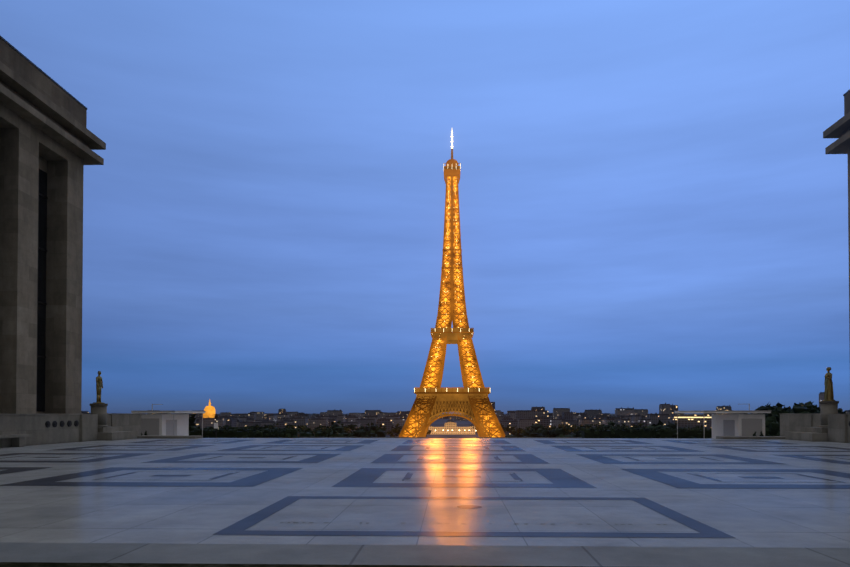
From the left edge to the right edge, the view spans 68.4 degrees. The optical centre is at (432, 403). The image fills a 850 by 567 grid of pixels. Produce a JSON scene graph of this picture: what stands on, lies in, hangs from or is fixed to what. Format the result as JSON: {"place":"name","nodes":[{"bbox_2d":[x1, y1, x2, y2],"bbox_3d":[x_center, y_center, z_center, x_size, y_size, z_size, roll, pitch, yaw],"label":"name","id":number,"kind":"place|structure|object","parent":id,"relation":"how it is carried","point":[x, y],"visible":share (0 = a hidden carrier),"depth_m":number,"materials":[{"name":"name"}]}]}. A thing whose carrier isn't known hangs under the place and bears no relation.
{"place":"outdoors","nodes":[
{"label":"outdoors","id":0,"kind":"place"},
{"bbox_2d":[81,402,743,434],"bbox_3d":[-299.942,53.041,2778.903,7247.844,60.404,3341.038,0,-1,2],"label":"city skyline","id":1,"kind":"structure","parent":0,"point":[302,419],"depth_m":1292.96,"materials":[{"name":"grey"}]},
{"bbox_2d":[0,438,849,547],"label":"plaza floor","id":2,"kind":"structure","parent":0,"point":[785,518],"depth_m":10.89,"materials":[{"name":"stone"}]},
{"bbox_2d":[0,413,201,447],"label":"terrace wall","id":3,"kind":"structure","parent":2,"relation":"on","point":[19,430],"depth_m":31.39,"materials":[{"name":"stone"}]},
{"bbox_2d":[45,420,78,427],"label":"wall openings","id":4,"kind":"object","parent":3,"relation":"attached to","point":[62,423],"visible":1,"depth_m":30.82,"materials":[{"name":"brown metal"}]},
{"bbox_2d":[90,403,107,426],"bbox_3d":[-18.800,0.675,35.221,0.912,1.310,0.912,0,-1,2],"label":"pedestal","id":5,"kind":"object","parent":3,"relation":"on","point":[99,409],"visible":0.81,"depth_m":34.92,"materials":[{"name":"stone"}]},
{"bbox_2d":[93,371,104,403],"bbox_3d":[-18.800,-0.902,35.246,0.613,1.845,0.613,0,-1,2],"label":"gilded statue","id":6,"kind":"object","parent":5,"relation":"on","point":[99,384],"visible":1,"depth_m":35.13,"materials":[{"name":"brown metal"}]},
{"bbox_2d":[131,404,205,437],"bbox_3d":[-19.595,1.746,46.736,3.140,3.350,5.440,0,-1,2],"label":"kiosk","id":7,"kind":"object","parent":2,"relation":"on","point":[173,424],"visible":0.69,"depth_m":44.81,"materials":[{"name":"grey"}]},
{"bbox_2d":[0,440,849,537],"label":"paving pattern","id":8,"kind":"object","parent":2,"relation":"on","point":[368,477],"visible":0.9,"depth_m":15.11},
{"bbox_2d":[0,542,849,566],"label":"step edge","id":9,"kind":"object","parent":2,"relation":"on","point":[12,554],"visible":1,"depth_m":6.49,"materials":[{"name":"stone"}]},
{"bbox_2d":[674,404,770,438],"bbox_3d":[20.886,1.727,45.489,4.640,3.350,5.440,0,-1,2],"label":"kiosk","id":10,"kind":"object","parent":2,"relation":"on","point":[736,424],"visible":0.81,"depth_m":43.19,"materials":[{"name":"grey"}]},
{"bbox_2d":[716,413,849,442],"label":"terrace wall","id":11,"kind":"structure","parent":2,"relation":"on","point":[802,427],"depth_m":34.20,"materials":[{"name":"stone"}]},
{"bbox_2d":[819,401,838,427],"bbox_3d":[21.531,0.596,33.980,0.912,1.430,0.912,0,-1,2],"label":"pedestal","id":12,"kind":"object","parent":11,"relation":"on","point":[828,407],"visible":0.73,"depth_m":33.72,"materials":[{"name":"stone"}]},
{"bbox_2d":[823,367,834,400],"bbox_3d":[21.531,-1.044,34.006,0.613,1.850,0.613,0,-1,2],"label":"gilded statue","id":13,"kind":"object","parent":12,"relation":"on","point":[828,392],"visible":1,"depth_m":33.87,"materials":[{"name":"brown metal"}]},
{"bbox_2d":[0,0,849,413],"label":"sky","id":14,"kind":"structure","parent":0,"point":[653,207],"materials":[{"name":"blue"}]},
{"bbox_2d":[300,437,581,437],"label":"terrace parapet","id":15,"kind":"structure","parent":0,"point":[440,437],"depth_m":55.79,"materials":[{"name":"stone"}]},
{"bbox_2d":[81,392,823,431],"bbox_3d":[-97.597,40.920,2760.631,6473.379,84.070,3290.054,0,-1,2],"label":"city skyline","id":16,"kind":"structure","parent":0,"point":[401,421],"depth_m":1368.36,"materials":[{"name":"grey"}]},
{"bbox_2d":[218,414,702,436],"bbox_3d":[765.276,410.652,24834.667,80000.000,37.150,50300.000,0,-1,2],"label":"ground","id":17,"kind":"structure","parent":0,"point":[440,421],"depth_m":1141.18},
{"bbox_2d":[0,36,105,413],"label":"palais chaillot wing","id":18,"kind":"structure","parent":17,"relation":"on","point":[49,141],"depth_m":41.10,"materials":[{"name":"grey stone"}]},
{"bbox_2d":[163,413,217,430],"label":"garden tree","id":19,"kind":"object","parent":17,"relation":"on","point":[192,424],"depth_m":76.93,"materials":[{"name":"green plant"}]},
{"bbox_2d":[203,400,214,417],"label":"dome","id":20,"kind":"structure","parent":17,"relation":"on","point":[210,411],"depth_m":1255.23,"materials":[{"name":"gold metal"}]},
{"bbox_2d":[214,414,217,437],"bbox_3d":[-17.446,2.153,50.355,0.300,2.650,0.280,1,-1,-34],"label":"signpost","id":21,"kind":"object","parent":17,"relation":"on","point":[216,423],"visible":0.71,"depth_m":50.32,"materials":[{"name":"metal"}]},
{"bbox_2d":[189,427,301,437],"bbox_3d":[-16.692,2.815,55.282,10.468,1.583,2.131,0,-1,2],"label":"hedge","id":22,"kind":"object","parent":17,"relation":"on","point":[254,433],"visible":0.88,"depth_m":54.69,"materials":[{"name":"green plant"}]},
{"bbox_2d":[263,423,277,428],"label":"tree","id":23,"kind":"object","parent":17,"relation":"on","point":[271,426],"visible":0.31,"depth_m":903.87,"materials":[{"name":"green plant"}]},
{"bbox_2d":[290,428,343,436],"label":"garden tree","id":24,"kind":"object","parent":17,"relation":"on","point":[333,433],"visible":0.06,"depth_m":110.76,"materials":[{"name":"green plant"}]},
{"bbox_2d":[312,420,353,436],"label":"garden tree","id":25,"kind":"object","parent":17,"relation":"on","point":[336,427],"visible":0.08,"depth_m":155.18,"materials":[{"name":"green plant"}]},
{"bbox_2d":[345,424,356,433],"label":"tree","id":26,"kind":"object","parent":17,"relation":"on","point":[351,426],"visible":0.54,"depth_m":886.87,"materials":[{"name":"green plant"}]},
{"bbox_2d":[353,422,385,436],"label":"garden tree","id":27,"kind":"object","parent":17,"relation":"on","point":[374,429],"visible":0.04,"depth_m":143.72,"materials":[{"name":"green plant"}]},
{"bbox_2d":[353,429,386,436],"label":"garden tree","id":28,"kind":"object","parent":17,"relation":"on","point":[362,433],"depth_m":117.20,"materials":[{"name":"green plant"}]},
{"bbox_2d":[387,427,399,436],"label":"tree","id":29,"kind":"object","parent":17,"relation":"on","point":[396,432],"visible":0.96,"depth_m":806.44,"materials":[{"name":"green plant"}]},
{"bbox_2d":[392,423,402,436],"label":"tree","id":30,"kind":"object","parent":17,"relation":"on","point":[397,427],"visible":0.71,"depth_m":897.17,"materials":[{"name":"green plant"}]},
{"bbox_2d":[428,417,474,433],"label":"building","id":31,"kind":"structure","parent":17,"relation":"on","point":[450,425],"depth_m":1148.08,"materials":[{"name":"grey stone"}]},
{"bbox_2d":[399,131,505,436],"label":"eiffel tower","id":32,"kind":"structure","parent":17,"relation":"on","point":[434,399],"depth_m":595.03,"materials":[{"name":"gold metal"}]},
{"bbox_2d":[506,425,516,433],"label":"tree","id":33,"kind":"object","parent":17,"relation":"on","point":[508,429],"visible":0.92,"depth_m":900.27,"materials":[{"name":"green plant"}]},
{"bbox_2d":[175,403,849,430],"bbox_3d":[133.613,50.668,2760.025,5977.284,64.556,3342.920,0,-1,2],"label":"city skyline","id":34,"kind":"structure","parent":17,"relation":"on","point":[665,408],"depth_m":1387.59,"materials":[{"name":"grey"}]},
{"bbox_2d":[510,428,525,435],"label":"tree","id":35,"kind":"object","parent":17,"relation":"on","point":[517,431],"visible":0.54,"depth_m":779.74,"materials":[{"name":"green plant"}]},
{"bbox_2d":[505,424,565,436],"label":"garden tree","id":36,"kind":"object","parent":17,"relation":"on","point":[536,430],"visible":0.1,"depth_m":108.67,"materials":[{"name":"green plant"}]},
{"bbox_2d":[518,423,556,436],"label":"garden tree","id":37,"kind":"object","parent":17,"relation":"on","point":[524,434],"visible":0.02,"depth_m":141.88,"materials":[{"name":"green plant"}]},
{"bbox_2d":[558,424,574,434],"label":"tree","id":38,"kind":"object","parent":17,"relation":"on","point":[566,429],"visible":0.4,"depth_m":726.67,"materials":[{"name":"green plant"}]},
{"bbox_2d":[561,424,576,434],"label":"tree","id":39,"kind":"object","parent":17,"relation":"on","point":[575,426],"visible":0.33,"depth_m":793.23,"materials":[{"name":"green plant"}]},
{"bbox_2d":[562,428,581,436],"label":"garden tree","id":40,"kind":"object","parent":17,"relation":"on","point":[577,434],"visible":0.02,"depth_m":145.79,"materials":[{"name":"green plant"}]},
{"bbox_2d":[563,431,580,436],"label":"garden tree","id":41,"kind":"object","parent":17,"relation":"on","point":[565,432],"depth_m":115.64,"materials":[{"name":"green plant"}]},
{"bbox_2d":[576,424,591,429],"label":"tree","id":42,"kind":"object","parent":17,"relation":"on","point":[581,425],"visible":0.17,"depth_m":803.37,"materials":[{"name":"green plant"}]},
{"bbox_2d":[603,420,622,429],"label":"garden tree","id":43,"kind":"object","parent":17,"relation":"on","point":[610,424],"visible":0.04,"depth_m":149.26,"materials":[{"name":"green plant"}]},
{"bbox_2d":[632,423,645,427],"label":"tree","id":44,"kind":"object","parent":17,"relation":"on","point":[639,425],"visible":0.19,"depth_m":902.39,"materials":[{"name":"green plant"}]},
{"bbox_2d":[580,426,711,437],"bbox_3d":[18.601,2.745,54.150,11.806,1.731,2.045,0,-1,2],"label":"hedge","id":45,"kind":"object","parent":17,"relation":"on","point":[641,432],"visible":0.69,"depth_m":53.59,"materials":[{"name":"green plant"}]},
{"bbox_2d":[631,420,669,429],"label":"garden tree","id":46,"kind":"object","parent":17,"relation":"on","point":[659,425],"visible":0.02,"depth_m":111.67,"materials":[{"name":"green plant"}]},
{"bbox_2d":[666,421,676,428],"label":"garden tree","id":47,"kind":"object","parent":17,"relation":"on","point":[672,426],"visible":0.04,"depth_m":152.70,"materials":[{"name":"green plant"}]},
{"bbox_2d":[744,401,788,435],"bbox_3d":[35.962,6.174,66.767,9.423,12.937,9.759,-1,-1,33],"label":"garden tree","id":48,"kind":"object","parent":17,"relation":"on","point":[772,416],"visible":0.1,"depth_m":64.79,"materials":[{"name":"green plant"}]},
{"bbox_2d":[765,402,815,410],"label":"garden tree","id":49,"kind":"object","parent":17,"relation":"on","point":[788,409],"depth_m":69.70,"materials":[{"name":"green plant"}]},
{"bbox_2d":[765,401,819,435],"bbox_3d":[38.007,6.070,64.449,9.578,12.666,8.981,0,-1,2],"label":"garden tree","id":50,"kind":"object","parent":17,"relation":"on","point":[803,408],"visible":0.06,"depth_m":63.11,"materials":[{"name":"green plant"}]},
{"bbox_2d":[823,89,849,340],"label":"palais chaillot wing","id":51,"kind":"structure","parent":17,"relation":"on","point":[840,129],"depth_m":43.34,"materials":[{"name":"grey stone"}]},
{"bbox_2d":[671,415,711,428],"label":"distant building","id":52,"kind":"structure","parent":0,"point":[690,421],"depth_m":986.34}
]}

